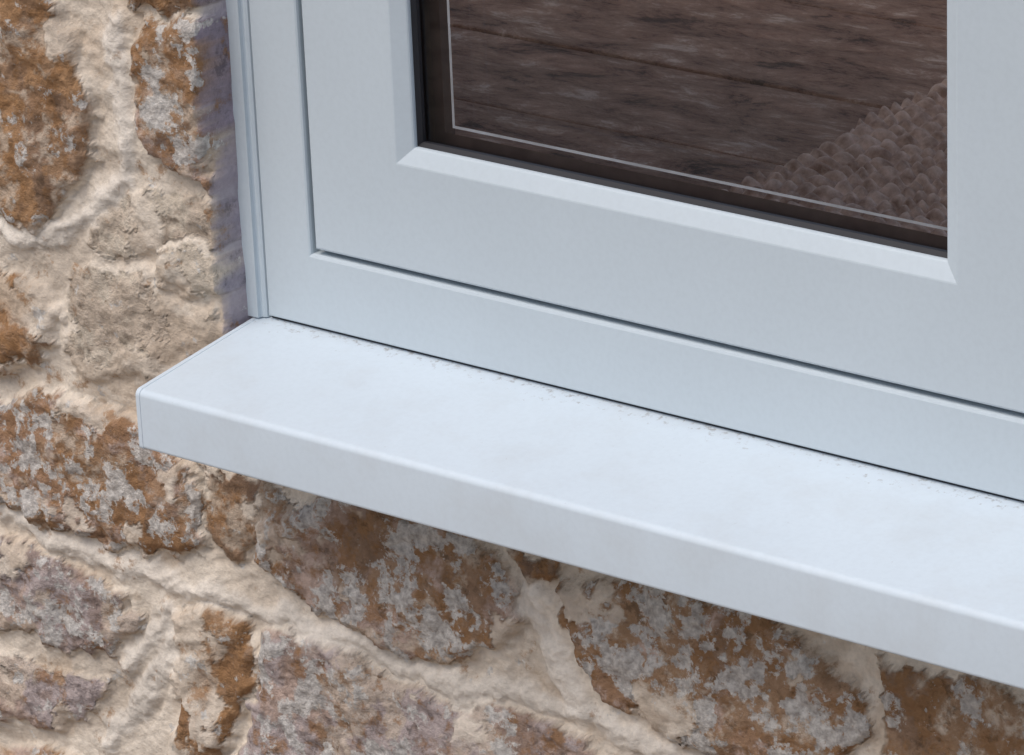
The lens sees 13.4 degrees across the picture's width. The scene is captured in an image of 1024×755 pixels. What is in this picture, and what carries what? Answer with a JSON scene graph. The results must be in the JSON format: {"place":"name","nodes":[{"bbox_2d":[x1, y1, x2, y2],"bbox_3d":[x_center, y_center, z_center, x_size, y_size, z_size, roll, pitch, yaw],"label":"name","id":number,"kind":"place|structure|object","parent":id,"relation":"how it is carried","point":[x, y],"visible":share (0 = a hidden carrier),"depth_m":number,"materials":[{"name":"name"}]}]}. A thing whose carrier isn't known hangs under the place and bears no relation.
{"place":"outdoors","nodes":[
{"label":"outdoors","id":0,"kind":"place"},
{"bbox_2d":[449,0,946,190],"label":"wooden floor","id":1,"kind":"structure","parent":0,"point":[735,91],"depth_m":3.08,"materials":[{"name":"brown wood"}]},
{"bbox_2d":[721,78,946,236],"bbox_3d":[0.673,-0.114,2.754,0.942,0.012,0.848,14,27,35],"label":"woven mat","id":2,"kind":"object","parent":1,"relation":"on","point":[892,161],"visible":0.29,"depth_m":2.84,"materials":[{"name":"beige wicker"}]},
{"label":"ground","id":3,"kind":"structure","parent":0,"visible":0},
{"bbox_2d":[0,0,1023,754],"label":"stone wall","id":4,"kind":"structure","parent":3,"relation":"on","point":[152,602],"depth_m":2.48,"materials":[{"name":"brown stone"}]},
{"bbox_2d":[226,0,270,317],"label":"trim","id":5,"kind":"structure","parent":4,"relation":"attached to","point":[246,135],"depth_m":2.44,"materials":[{"name":"plastic"}]},
{"bbox_2d":[140,316,1023,688],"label":"window sill","id":6,"kind":"structure","parent":4,"relation":"attached to","point":[880,558],"depth_m":2.26,"materials":[{"name":"plastic"}]},
{"bbox_2d":[136,317,256,448],"bbox_3d":[-0.172,0.000,2.452,0.003,0.046,0.115,14,27,35],"label":"end cap","id":7,"kind":"object","parent":6,"relation":"attached to","point":[138,407],"visible":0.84,"depth_m":2.42,"materials":[{"name":"plastic"}]},
{"bbox_2d":[272,316,1023,501],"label":"sill joint seal","id":8,"kind":"object","parent":6,"relation":"on","point":[655,410],"visible":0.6,"depth_m":2.32,"materials":[{"name":"rubber"}]},
{"bbox_2d":[249,0,1023,500],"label":"casement window","id":9,"kind":"structure","parent":4,"relation":"attached to","point":[909,430],"depth_m":2.34,"materials":[{"name":"plastic"}]},
{"bbox_2d":[301,0,1023,412],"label":"sash","id":10,"kind":"object","parent":9,"relation":"attached to","point":[387,190],"visible":1,"depth_m":2.27,"materials":[{"name":"plastic"}]},
{"bbox_2d":[410,0,947,257],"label":"gasket","id":11,"kind":"object","parent":10,"relation":"attached to","point":[419,89],"visible":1,"depth_m":2.30,"materials":[{"name":"rubber"}]},
{"bbox_2d":[419,0,945,249],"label":"glass pane","id":12,"kind":"object","parent":10,"relation":"in","point":[427,69],"visible":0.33,"depth_m":2.39,"materials":[{"name":"clear glass"}]},
{"bbox_2d":[429,0,947,249],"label":"spacer","id":13,"kind":"object","parent":10,"relation":"attached to","point":[442,136],"visible":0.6,"depth_m":2.31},
{"bbox_2d":[447,0,946,229],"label":"pane line","id":14,"kind":"object","parent":10,"relation":"attached to","point":[685,174],"visible":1,"depth_m":2.29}
]}

